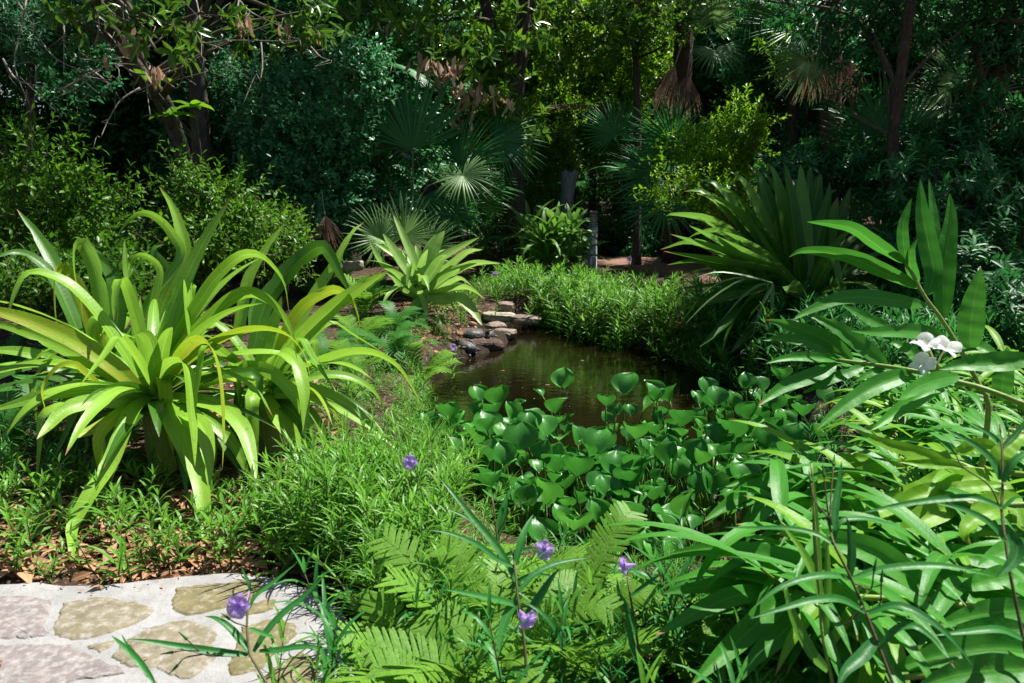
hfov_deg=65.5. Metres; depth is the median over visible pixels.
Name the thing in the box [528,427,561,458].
water hyacinth
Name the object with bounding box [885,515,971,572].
ginger plant
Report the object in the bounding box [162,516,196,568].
ruellia plant
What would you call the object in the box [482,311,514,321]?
rock
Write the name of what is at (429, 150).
woodland tree
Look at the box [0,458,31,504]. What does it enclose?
ruellia plant
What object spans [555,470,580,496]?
water hyacinth
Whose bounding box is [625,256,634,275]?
ruellia plant
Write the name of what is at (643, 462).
water hyacinth
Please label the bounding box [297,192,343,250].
fan palm
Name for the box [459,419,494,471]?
water hyacinth
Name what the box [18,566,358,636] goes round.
leaf litter
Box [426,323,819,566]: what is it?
water
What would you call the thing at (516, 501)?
water hyacinth
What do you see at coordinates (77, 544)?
ruellia plant
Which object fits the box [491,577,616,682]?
ruellia plant
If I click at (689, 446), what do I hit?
water hyacinth
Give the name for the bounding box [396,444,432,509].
ruellia plant
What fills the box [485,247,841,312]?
path
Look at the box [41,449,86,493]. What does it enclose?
ruellia plant
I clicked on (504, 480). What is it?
water hyacinth
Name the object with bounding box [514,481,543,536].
water hyacinth
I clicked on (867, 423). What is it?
ginger plant
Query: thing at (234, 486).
ruellia plant
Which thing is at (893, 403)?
ginger plant
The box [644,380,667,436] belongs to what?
water hyacinth
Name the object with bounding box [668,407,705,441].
water hyacinth
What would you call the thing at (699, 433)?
water hyacinth
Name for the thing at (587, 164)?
woodland tree
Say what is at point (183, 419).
crinum lily
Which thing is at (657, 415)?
water hyacinth
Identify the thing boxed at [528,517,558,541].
water hyacinth
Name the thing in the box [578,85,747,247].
fan palm
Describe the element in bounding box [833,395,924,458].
ginger plant
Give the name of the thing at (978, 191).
shrub
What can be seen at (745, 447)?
water hyacinth
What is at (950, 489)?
ginger plant
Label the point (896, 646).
ginger plant
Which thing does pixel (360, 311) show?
ruellia cover
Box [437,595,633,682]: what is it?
fern
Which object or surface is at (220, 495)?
ruellia plant
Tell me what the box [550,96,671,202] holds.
fan palm
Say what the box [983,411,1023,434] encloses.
ginger plant
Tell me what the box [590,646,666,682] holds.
ruellia plant
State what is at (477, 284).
ruellia cover
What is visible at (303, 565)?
ruellia plant
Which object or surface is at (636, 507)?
water hyacinth
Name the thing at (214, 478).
ruellia plant
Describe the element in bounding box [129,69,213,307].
sapling
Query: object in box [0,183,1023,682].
ground
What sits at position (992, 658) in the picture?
ginger plant
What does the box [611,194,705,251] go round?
shrub
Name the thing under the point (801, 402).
water hyacinth
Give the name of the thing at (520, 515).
water hyacinth
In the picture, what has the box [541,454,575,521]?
water hyacinth
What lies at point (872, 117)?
fan palm
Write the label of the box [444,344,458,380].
ruellia plant
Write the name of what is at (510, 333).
rock
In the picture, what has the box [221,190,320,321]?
shrub
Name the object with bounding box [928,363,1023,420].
ginger plant
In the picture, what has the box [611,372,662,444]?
water hyacinth
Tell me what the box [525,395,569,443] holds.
water hyacinth
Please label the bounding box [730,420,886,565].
ginger plant
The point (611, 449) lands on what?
water hyacinth
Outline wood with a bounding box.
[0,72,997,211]
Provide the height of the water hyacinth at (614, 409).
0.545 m
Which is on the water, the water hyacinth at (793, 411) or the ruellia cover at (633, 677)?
the water hyacinth at (793, 411)
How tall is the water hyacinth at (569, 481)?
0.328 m
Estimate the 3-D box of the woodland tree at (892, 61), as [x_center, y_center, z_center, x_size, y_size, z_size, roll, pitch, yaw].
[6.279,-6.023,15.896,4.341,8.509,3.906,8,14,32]
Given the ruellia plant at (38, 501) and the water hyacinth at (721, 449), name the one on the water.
the water hyacinth at (721, 449)
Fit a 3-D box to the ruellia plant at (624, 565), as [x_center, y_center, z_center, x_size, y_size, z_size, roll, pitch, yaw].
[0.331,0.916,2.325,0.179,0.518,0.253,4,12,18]
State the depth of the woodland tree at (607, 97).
26.44 m
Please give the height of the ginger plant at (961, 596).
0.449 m
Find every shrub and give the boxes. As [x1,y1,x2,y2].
[0,98,171,324]
[0,169,169,261]
[0,228,174,359]
[111,135,297,312]
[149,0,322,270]
[149,190,346,285]
[213,16,417,284]
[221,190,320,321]
[445,157,600,266]
[503,115,583,265]
[558,165,695,250]
[579,206,663,257]
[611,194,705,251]
[630,22,804,280]
[658,205,753,251]
[686,196,893,269]
[748,126,888,205]
[844,102,1022,213]
[850,213,1015,293]
[862,133,1023,299]
[897,228,1023,385]
[932,27,1023,287]
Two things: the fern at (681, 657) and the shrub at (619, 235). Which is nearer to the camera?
the fern at (681, 657)
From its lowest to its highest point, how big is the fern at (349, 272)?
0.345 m
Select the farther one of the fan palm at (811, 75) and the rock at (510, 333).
the fan palm at (811, 75)
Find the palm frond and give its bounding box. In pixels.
[686,271,773,337]
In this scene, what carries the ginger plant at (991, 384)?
on the ground
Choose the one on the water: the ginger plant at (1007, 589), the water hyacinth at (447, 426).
the water hyacinth at (447, 426)
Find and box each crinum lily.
[0,187,215,444]
[0,199,317,558]
[110,222,421,464]
[361,215,498,324]
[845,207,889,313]
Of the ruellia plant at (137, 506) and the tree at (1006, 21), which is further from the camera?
the tree at (1006, 21)
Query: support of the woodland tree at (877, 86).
on the ground
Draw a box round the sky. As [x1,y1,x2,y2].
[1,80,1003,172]
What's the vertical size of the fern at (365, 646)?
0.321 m
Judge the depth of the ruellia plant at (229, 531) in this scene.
3.26 m
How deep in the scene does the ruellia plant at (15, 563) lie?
3.20 m
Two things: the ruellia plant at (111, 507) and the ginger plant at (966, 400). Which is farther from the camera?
the ginger plant at (966, 400)
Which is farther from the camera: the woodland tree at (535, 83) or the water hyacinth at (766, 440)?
the woodland tree at (535, 83)
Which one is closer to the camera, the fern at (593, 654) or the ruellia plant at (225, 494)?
the fern at (593, 654)
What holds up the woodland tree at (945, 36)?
on the ground
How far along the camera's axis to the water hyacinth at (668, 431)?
5.04 m
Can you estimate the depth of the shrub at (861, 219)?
12.60 m
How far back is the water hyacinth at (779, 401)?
5.06 m
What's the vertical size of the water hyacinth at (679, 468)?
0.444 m
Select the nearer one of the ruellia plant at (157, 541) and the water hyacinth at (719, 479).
the ruellia plant at (157, 541)
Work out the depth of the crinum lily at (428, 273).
8.77 m
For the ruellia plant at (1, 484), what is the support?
on the ground
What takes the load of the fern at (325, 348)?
on the ground
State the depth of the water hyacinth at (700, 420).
5.07 m
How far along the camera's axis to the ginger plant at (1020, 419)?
4.08 m
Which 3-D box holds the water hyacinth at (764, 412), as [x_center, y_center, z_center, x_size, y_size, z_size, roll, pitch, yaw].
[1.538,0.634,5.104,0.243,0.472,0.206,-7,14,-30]
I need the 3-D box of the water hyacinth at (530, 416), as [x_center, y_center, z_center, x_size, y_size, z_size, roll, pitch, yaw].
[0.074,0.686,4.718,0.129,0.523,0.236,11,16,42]
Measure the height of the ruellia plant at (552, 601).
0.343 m
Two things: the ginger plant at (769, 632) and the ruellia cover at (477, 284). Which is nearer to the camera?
the ginger plant at (769, 632)
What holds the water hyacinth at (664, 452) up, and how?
on the water
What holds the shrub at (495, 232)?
on the ground
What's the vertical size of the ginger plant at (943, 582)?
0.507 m
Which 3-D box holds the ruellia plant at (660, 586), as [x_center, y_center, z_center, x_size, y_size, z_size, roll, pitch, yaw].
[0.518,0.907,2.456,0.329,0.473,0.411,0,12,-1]
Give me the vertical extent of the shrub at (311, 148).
3.650 m
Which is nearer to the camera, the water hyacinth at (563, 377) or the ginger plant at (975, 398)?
the ginger plant at (975, 398)
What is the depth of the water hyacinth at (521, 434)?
4.66 m
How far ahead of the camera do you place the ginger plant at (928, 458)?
2.94 m
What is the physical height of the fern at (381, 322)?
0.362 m
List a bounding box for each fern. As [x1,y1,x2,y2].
[0,324,47,371]
[0,375,60,410]
[0,386,83,459]
[43,396,92,437]
[290,275,338,294]
[301,333,375,369]
[312,257,366,275]
[315,339,381,397]
[319,585,531,682]
[320,314,395,347]
[333,320,441,361]
[335,273,403,317]
[338,274,394,298]
[340,617,566,682]
[355,522,623,682]
[356,556,582,682]
[373,301,431,330]
[379,341,460,388]
[397,304,446,326]
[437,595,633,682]
[441,540,595,670]
[463,568,663,682]
[464,237,495,259]
[522,500,665,633]
[587,573,723,663]
[606,583,809,682]
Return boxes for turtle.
[455,338,479,355]
[462,329,490,338]
[484,330,497,338]
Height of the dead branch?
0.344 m
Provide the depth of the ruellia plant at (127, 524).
3.41 m
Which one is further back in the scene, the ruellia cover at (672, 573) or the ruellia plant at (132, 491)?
the ruellia plant at (132, 491)
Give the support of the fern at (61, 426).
on the ground
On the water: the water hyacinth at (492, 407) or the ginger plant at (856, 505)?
the water hyacinth at (492, 407)
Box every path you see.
[0,573,365,682]
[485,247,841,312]
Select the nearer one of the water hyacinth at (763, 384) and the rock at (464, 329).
the water hyacinth at (763, 384)
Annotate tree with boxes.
[0,0,127,207]
[0,0,182,286]
[0,0,188,234]
[0,48,186,239]
[2,0,355,299]
[97,0,317,216]
[121,1,285,194]
[185,0,244,283]
[238,0,434,271]
[263,0,488,257]
[332,0,670,272]
[388,0,506,238]
[468,0,592,219]
[476,67,532,175]
[496,69,610,215]
[527,0,673,248]
[527,70,611,196]
[575,0,672,220]
[578,66,672,214]
[622,0,771,264]
[650,0,735,206]
[662,0,868,210]
[701,69,785,227]
[706,0,881,221]
[730,0,1003,211]
[733,1,949,224]
[856,67,915,221]
[878,1,963,118]
[883,0,1023,125]
[903,0,1023,151]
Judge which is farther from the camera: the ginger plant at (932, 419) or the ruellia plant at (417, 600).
the ginger plant at (932, 419)
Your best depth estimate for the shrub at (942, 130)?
8.27 m
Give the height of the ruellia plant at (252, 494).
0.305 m
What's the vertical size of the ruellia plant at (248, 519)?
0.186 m
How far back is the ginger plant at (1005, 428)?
4.09 m
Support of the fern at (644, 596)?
on the ground
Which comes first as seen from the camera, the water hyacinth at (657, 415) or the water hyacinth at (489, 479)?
the water hyacinth at (489, 479)
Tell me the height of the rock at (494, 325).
0.127 m
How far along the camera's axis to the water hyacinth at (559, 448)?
4.45 m
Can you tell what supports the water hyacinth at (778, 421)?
on the water
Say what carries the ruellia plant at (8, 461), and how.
on the ground
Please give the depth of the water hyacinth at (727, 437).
4.66 m
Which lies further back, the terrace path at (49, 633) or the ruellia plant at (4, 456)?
the ruellia plant at (4, 456)
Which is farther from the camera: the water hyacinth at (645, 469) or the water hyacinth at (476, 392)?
the water hyacinth at (476, 392)
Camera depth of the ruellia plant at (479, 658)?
2.23 m
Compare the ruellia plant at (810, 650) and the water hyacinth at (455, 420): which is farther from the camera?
the water hyacinth at (455, 420)
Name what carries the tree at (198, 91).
on the ground
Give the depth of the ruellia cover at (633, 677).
2.45 m
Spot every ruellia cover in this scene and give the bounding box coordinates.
[0,387,144,497]
[242,405,549,639]
[312,347,444,458]
[313,298,432,390]
[369,366,524,549]
[382,504,1013,682]
[405,314,459,367]
[427,270,493,326]
[452,519,721,624]
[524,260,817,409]
[680,269,1023,408]
[769,349,1023,521]
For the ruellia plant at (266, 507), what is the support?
on the ground
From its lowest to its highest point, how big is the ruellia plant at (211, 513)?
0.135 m
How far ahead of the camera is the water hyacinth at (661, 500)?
4.18 m
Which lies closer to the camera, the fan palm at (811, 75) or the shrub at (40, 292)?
the shrub at (40, 292)
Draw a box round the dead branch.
[544,104,628,118]
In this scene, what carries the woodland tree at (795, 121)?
on the ground
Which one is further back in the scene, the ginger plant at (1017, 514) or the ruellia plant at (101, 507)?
the ruellia plant at (101, 507)
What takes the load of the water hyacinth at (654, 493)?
on the water
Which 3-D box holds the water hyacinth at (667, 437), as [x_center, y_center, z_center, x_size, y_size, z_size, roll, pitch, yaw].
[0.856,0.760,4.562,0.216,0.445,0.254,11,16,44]
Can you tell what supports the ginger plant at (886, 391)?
on the ground
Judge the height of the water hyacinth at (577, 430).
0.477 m
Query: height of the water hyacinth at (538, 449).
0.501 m
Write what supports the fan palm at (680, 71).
on the ground
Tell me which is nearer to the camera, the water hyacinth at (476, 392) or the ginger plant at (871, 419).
the ginger plant at (871, 419)
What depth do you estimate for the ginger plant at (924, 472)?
3.78 m
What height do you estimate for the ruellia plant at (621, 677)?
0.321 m
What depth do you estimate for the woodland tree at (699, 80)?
19.67 m
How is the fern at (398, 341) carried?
on the ground
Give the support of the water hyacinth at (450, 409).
on the water
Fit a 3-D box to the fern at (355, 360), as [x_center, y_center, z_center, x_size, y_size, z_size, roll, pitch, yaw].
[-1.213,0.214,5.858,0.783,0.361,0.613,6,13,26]
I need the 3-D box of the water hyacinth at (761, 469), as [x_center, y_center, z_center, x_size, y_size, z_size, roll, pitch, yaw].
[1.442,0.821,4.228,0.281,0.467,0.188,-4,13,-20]
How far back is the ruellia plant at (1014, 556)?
1.96 m
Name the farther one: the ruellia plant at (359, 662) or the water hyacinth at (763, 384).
the water hyacinth at (763, 384)
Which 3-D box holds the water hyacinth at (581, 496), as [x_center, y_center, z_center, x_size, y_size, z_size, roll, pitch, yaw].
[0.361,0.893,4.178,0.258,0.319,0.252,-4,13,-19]
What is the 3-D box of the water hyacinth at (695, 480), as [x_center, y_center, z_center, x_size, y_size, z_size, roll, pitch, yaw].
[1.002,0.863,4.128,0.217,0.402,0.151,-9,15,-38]
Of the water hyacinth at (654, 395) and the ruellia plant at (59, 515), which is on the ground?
the ruellia plant at (59, 515)
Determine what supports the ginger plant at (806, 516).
on the ground
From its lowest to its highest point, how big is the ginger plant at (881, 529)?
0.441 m
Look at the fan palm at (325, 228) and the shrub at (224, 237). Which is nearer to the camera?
the shrub at (224, 237)
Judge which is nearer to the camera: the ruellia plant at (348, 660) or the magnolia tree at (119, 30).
the ruellia plant at (348, 660)
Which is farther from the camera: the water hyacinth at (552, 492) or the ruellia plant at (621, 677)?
the water hyacinth at (552, 492)
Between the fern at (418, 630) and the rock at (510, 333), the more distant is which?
the rock at (510, 333)
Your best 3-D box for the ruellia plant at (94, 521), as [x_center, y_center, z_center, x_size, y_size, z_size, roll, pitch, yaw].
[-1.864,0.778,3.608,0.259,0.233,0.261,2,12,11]
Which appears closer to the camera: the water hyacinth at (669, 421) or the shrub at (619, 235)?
the water hyacinth at (669, 421)
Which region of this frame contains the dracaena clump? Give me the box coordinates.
[494,199,610,276]
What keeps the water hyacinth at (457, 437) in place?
on the water
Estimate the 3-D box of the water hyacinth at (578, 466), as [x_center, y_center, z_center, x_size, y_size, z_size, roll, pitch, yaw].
[0.337,0.816,4.130,0.413,0.519,0.189,-10,15,-39]
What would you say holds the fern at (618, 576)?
on the ground
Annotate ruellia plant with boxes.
[0,430,26,472]
[0,447,16,476]
[0,450,23,471]
[0,452,27,495]
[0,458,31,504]
[0,458,62,507]
[0,478,4,507]
[0,484,60,546]
[0,494,51,533]
[0,505,56,560]
[0,535,42,574]
[1,472,15,505]
[3,432,36,464]
[6,475,62,531]
[23,468,69,497]
[25,553,66,583]
[31,504,88,537]
[36,522,105,571]
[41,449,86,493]
[48,470,104,532]
[58,459,93,498]
[65,435,96,474]
[70,484,131,538]
[81,482,140,550]
[82,473,115,510]
[84,469,138,516]
[87,503,148,583]
[108,465,160,520]
[110,493,152,529]
[111,508,183,557]
[112,634,156,682]
[116,438,158,489]
[124,519,167,569]
[125,468,163,494]
[127,564,329,682]
[135,508,193,568]
[140,484,182,523]
[141,452,181,492]
[147,496,178,513]
[154,490,236,546]
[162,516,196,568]
[167,516,203,551]
[178,464,223,513]
[184,508,250,567]
[201,501,257,553]
[203,505,228,520]
[204,470,263,523]
[211,479,233,509]
[222,473,244,509]
[224,481,282,534]
[229,480,279,521]
[232,464,272,537]
[236,494,262,529]
[238,467,275,503]
[241,494,290,560]
[241,603,337,682]
[242,486,278,519]
[242,506,313,576]
[254,491,281,536]
[256,508,290,537]
[263,487,292,536]
[263,545,359,678]
[273,497,310,545]
[274,525,304,571]
[279,639,343,682]
[292,595,384,682]
[323,630,406,675]
[334,647,371,682]
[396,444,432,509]
[397,569,473,670]
[431,477,585,677]
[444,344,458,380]
[445,477,556,591]
[445,611,498,680]
[459,581,555,682]
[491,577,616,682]
[492,271,503,314]
[508,568,601,661]
[532,591,586,652]
[552,621,665,682]
[561,552,650,635]
[588,556,660,669]
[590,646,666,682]
[614,652,671,682]
[618,541,698,636]
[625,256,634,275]
[625,544,736,682]
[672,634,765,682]
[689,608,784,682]
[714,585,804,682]
[727,454,989,682]
[772,578,898,682]
[781,463,833,682]
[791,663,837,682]
[862,417,1023,650]
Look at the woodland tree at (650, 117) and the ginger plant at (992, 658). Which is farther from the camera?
the woodland tree at (650, 117)
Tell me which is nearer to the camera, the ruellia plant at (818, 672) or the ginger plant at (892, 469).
the ruellia plant at (818, 672)
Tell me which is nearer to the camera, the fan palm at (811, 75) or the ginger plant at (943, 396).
the ginger plant at (943, 396)
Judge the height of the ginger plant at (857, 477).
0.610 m
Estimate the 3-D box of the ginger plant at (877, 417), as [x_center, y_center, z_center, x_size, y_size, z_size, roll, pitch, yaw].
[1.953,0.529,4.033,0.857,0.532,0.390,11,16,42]
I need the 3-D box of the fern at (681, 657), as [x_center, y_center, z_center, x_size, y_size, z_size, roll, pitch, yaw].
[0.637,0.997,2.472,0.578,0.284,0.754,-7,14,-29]
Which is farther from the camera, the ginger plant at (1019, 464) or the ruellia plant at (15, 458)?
the ruellia plant at (15, 458)
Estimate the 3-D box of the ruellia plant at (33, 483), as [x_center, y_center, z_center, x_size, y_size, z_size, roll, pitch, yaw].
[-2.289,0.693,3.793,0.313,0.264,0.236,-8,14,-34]
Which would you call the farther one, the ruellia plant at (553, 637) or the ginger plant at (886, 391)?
the ginger plant at (886, 391)
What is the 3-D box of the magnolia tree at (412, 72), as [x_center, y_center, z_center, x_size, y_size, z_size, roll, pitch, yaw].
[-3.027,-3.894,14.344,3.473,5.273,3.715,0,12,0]
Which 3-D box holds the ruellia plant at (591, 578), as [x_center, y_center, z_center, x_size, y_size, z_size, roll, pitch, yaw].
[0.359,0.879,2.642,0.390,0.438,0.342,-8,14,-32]
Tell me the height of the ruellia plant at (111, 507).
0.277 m
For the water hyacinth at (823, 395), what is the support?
on the water
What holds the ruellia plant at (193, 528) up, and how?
on the ground
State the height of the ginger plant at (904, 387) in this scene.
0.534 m
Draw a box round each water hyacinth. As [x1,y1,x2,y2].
[413,410,464,457]
[432,401,469,462]
[433,403,443,445]
[436,413,469,460]
[447,434,466,496]
[455,402,502,441]
[458,400,482,456]
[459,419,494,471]
[459,439,517,503]
[461,442,481,502]
[463,410,502,470]
[468,385,488,399]
[471,469,518,533]
[473,416,496,471]
[474,441,516,522]
[483,493,537,536]
[484,384,525,412]
[490,471,520,518]
[492,419,538,476]
[496,476,534,534]
[496,489,519,535]
[503,401,522,475]
[509,483,542,536]
[511,485,529,525]
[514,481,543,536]
[517,409,542,476]
[519,475,576,544]
[524,442,572,494]
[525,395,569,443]
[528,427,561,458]
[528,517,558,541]
[529,439,552,516]
[533,367,574,431]
[536,415,558,479]
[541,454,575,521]
[541,466,563,512]
[552,402,574,445]
[552,504,601,546]
[553,487,595,514]
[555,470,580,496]
[557,453,607,540]
[561,475,588,511]
[564,424,586,494]
[567,426,628,501]
[570,473,622,545]
[570,496,623,552]
[579,438,607,501]
[585,501,612,546]
[588,484,642,539]
[594,533,622,556]
[597,394,621,430]
[598,444,618,474]
[600,449,650,518]
[602,499,685,560]
[606,563,630,576]
[609,423,618,430]
[610,448,655,502]
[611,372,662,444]
[611,466,663,534]
[620,402,638,452]
[621,427,642,459]
[623,421,648,453]
[627,438,659,485]
[631,528,671,560]
[635,433,681,503]
[635,449,660,480]
[639,423,662,469]
[640,484,675,531]
[641,388,664,440]
[643,409,684,439]
[643,477,668,537]
[643,540,662,565]
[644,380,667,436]
[644,418,688,442]
[649,441,685,500]
[650,456,691,530]
[651,488,703,563]
[654,384,675,424]
[664,423,680,436]
[664,536,683,568]
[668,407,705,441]
[677,437,708,508]
[678,465,707,488]
[680,466,741,539]
[687,470,717,535]
[688,448,712,522]
[691,390,719,434]
[691,426,702,437]
[693,416,712,465]
[698,376,728,420]
[701,440,735,509]
[702,415,764,480]
[706,385,728,457]
[706,423,736,466]
[710,439,722,467]
[712,389,742,421]
[716,457,767,526]
[717,400,734,417]
[718,433,734,487]
[719,400,757,461]
[731,438,757,509]
[739,371,760,404]
[748,376,769,400]
[751,407,772,453]
[752,419,791,460]
[753,389,787,449]
[753,420,794,462]
[754,454,779,523]
[765,417,797,464]
[771,365,798,413]
[774,408,796,422]
[777,404,819,463]
[780,422,822,467]
[784,394,802,410]
[787,408,797,422]
[794,400,823,441]
[794,422,841,459]
[816,386,843,428]
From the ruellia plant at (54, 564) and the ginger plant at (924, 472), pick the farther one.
the ginger plant at (924, 472)
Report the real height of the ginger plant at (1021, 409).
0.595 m
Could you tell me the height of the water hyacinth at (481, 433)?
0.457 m
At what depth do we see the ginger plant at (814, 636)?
2.17 m
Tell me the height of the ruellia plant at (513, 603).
0.723 m
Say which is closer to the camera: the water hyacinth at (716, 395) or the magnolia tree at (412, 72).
the water hyacinth at (716, 395)
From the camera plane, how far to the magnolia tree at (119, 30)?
7.82 m
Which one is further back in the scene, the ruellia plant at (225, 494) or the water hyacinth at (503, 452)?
the water hyacinth at (503, 452)
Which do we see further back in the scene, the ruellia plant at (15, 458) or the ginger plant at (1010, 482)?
the ruellia plant at (15, 458)
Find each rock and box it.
[342,260,363,270]
[459,328,482,331]
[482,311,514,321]
[485,321,506,328]
[494,328,516,339]
[497,301,513,310]
[510,314,541,325]
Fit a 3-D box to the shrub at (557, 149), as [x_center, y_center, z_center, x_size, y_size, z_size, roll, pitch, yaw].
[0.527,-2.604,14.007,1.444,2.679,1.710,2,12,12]
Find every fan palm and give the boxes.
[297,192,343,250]
[343,191,465,271]
[353,71,549,264]
[397,164,544,252]
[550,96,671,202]
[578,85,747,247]
[646,0,796,263]
[660,162,923,362]
[739,0,902,205]
[815,67,954,225]
[905,32,1023,124]
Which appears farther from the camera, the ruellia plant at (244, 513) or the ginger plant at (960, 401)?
the ginger plant at (960, 401)
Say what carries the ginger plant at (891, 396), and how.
on the ground
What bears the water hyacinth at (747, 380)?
on the water
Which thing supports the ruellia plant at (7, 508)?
on the ground
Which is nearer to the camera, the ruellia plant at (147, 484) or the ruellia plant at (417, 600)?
the ruellia plant at (417, 600)
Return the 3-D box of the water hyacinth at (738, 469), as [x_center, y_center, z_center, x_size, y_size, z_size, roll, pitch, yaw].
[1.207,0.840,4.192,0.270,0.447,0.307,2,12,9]
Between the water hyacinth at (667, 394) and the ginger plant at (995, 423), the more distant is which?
the water hyacinth at (667, 394)
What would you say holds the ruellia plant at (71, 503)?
on the ground
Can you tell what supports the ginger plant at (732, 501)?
on the ground
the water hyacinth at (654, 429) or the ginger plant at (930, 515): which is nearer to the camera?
the ginger plant at (930, 515)
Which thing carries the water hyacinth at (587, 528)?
on the water
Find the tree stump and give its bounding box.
[560,169,578,270]
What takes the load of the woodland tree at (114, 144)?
on the ground
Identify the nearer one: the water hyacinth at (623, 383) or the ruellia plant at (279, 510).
the ruellia plant at (279, 510)
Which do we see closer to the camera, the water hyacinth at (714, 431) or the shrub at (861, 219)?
the water hyacinth at (714, 431)
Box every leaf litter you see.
[0,302,480,585]
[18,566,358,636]
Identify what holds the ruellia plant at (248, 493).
on the ground
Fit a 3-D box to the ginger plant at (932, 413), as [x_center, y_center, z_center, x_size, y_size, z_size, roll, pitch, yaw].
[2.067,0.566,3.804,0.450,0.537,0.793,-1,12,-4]
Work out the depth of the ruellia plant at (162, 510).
3.70 m
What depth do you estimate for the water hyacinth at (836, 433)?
4.76 m
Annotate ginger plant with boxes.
[600,521,884,682]
[624,549,954,682]
[655,529,973,682]
[692,458,870,682]
[704,467,889,540]
[706,532,924,682]
[715,460,919,560]
[715,534,965,682]
[717,453,870,569]
[717,490,857,674]
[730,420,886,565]
[736,522,938,669]
[743,495,909,682]
[746,440,869,567]
[759,314,1023,430]
[780,489,876,662]
[786,463,1014,542]
[788,475,1023,544]
[789,180,1013,572]
[792,511,1023,612]
[793,439,912,617]
[795,586,884,682]
[812,398,956,456]
[814,441,984,544]
[816,477,984,649]
[821,422,921,518]
[822,568,1023,682]
[827,371,943,446]
[830,401,906,520]
[832,429,1023,492]
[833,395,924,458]
[836,362,896,408]
[841,418,994,488]
[843,357,943,427]
[845,404,904,485]
[846,429,930,484]
[851,352,921,414]
[854,401,966,456]
[860,364,927,440]
[860,375,915,444]
[860,394,909,437]
[865,366,984,437]
[870,413,1023,497]
[871,368,979,447]
[871,392,999,490]
[878,526,925,559]
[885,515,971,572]
[886,525,1023,682]
[896,457,1023,524]
[897,571,972,622]
[899,456,988,526]
[901,425,1014,533]
[905,396,978,445]
[913,426,1023,486]
[914,465,1023,547]
[916,518,1005,568]
[917,423,1023,475]
[918,442,1010,562]
[920,403,1023,501]
[923,578,1023,610]
[924,387,979,446]
[926,412,1023,490]
[927,371,974,436]
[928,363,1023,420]
[930,370,1023,419]
[935,588,975,602]
[936,412,1010,478]
[942,325,1023,419]
[952,540,1000,553]
[957,367,1023,408]
[958,411,1023,450]
[966,402,1023,450]
[972,369,1023,413]
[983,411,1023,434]
[990,370,1023,413]
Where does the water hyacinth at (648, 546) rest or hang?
on the water
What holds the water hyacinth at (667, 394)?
on the water
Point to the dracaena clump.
(561, 227)
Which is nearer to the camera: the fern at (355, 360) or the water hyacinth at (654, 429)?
the water hyacinth at (654, 429)
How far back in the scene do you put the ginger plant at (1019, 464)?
3.32 m
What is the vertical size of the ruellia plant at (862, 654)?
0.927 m
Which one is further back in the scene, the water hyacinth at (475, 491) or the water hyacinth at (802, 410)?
the water hyacinth at (802, 410)
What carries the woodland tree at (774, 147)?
on the ground
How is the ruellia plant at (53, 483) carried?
on the ground
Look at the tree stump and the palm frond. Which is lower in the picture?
the palm frond
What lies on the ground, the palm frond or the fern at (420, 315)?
the fern at (420, 315)
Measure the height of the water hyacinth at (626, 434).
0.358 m
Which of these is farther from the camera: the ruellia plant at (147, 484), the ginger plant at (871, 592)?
the ruellia plant at (147, 484)
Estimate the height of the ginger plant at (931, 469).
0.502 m
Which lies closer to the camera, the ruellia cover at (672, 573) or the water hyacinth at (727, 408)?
the ruellia cover at (672, 573)
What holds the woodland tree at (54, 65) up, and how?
on the ground
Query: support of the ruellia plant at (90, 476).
on the ground
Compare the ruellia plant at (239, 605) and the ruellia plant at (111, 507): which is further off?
the ruellia plant at (111, 507)
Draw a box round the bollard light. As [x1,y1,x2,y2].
[587,211,597,270]
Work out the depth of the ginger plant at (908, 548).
2.42 m
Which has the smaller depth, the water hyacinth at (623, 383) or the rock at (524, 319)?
the water hyacinth at (623, 383)
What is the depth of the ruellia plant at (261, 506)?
3.60 m
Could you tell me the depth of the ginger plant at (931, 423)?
3.71 m
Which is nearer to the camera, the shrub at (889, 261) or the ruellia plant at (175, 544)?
the ruellia plant at (175, 544)
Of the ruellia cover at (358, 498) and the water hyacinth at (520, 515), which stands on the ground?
the ruellia cover at (358, 498)
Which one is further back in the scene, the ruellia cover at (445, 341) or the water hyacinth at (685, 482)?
the ruellia cover at (445, 341)
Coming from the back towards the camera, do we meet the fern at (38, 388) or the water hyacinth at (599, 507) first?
the fern at (38, 388)
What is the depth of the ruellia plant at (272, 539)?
3.35 m
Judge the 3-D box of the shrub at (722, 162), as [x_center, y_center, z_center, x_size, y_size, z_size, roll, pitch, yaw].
[2.775,-2.461,10.595,2.501,3.700,1.875,0,12,0]
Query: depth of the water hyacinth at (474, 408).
5.26 m
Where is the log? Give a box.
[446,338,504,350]
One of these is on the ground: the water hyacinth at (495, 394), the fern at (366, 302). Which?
the fern at (366, 302)
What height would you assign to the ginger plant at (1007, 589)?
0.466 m
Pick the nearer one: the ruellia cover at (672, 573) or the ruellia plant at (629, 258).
the ruellia cover at (672, 573)
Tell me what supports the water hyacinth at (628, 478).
on the water
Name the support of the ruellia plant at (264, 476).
on the ground
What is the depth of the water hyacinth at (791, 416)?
5.18 m
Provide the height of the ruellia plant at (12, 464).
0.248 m
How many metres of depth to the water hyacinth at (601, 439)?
4.51 m
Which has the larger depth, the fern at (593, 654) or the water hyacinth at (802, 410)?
the water hyacinth at (802, 410)
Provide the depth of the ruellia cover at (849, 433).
4.80 m

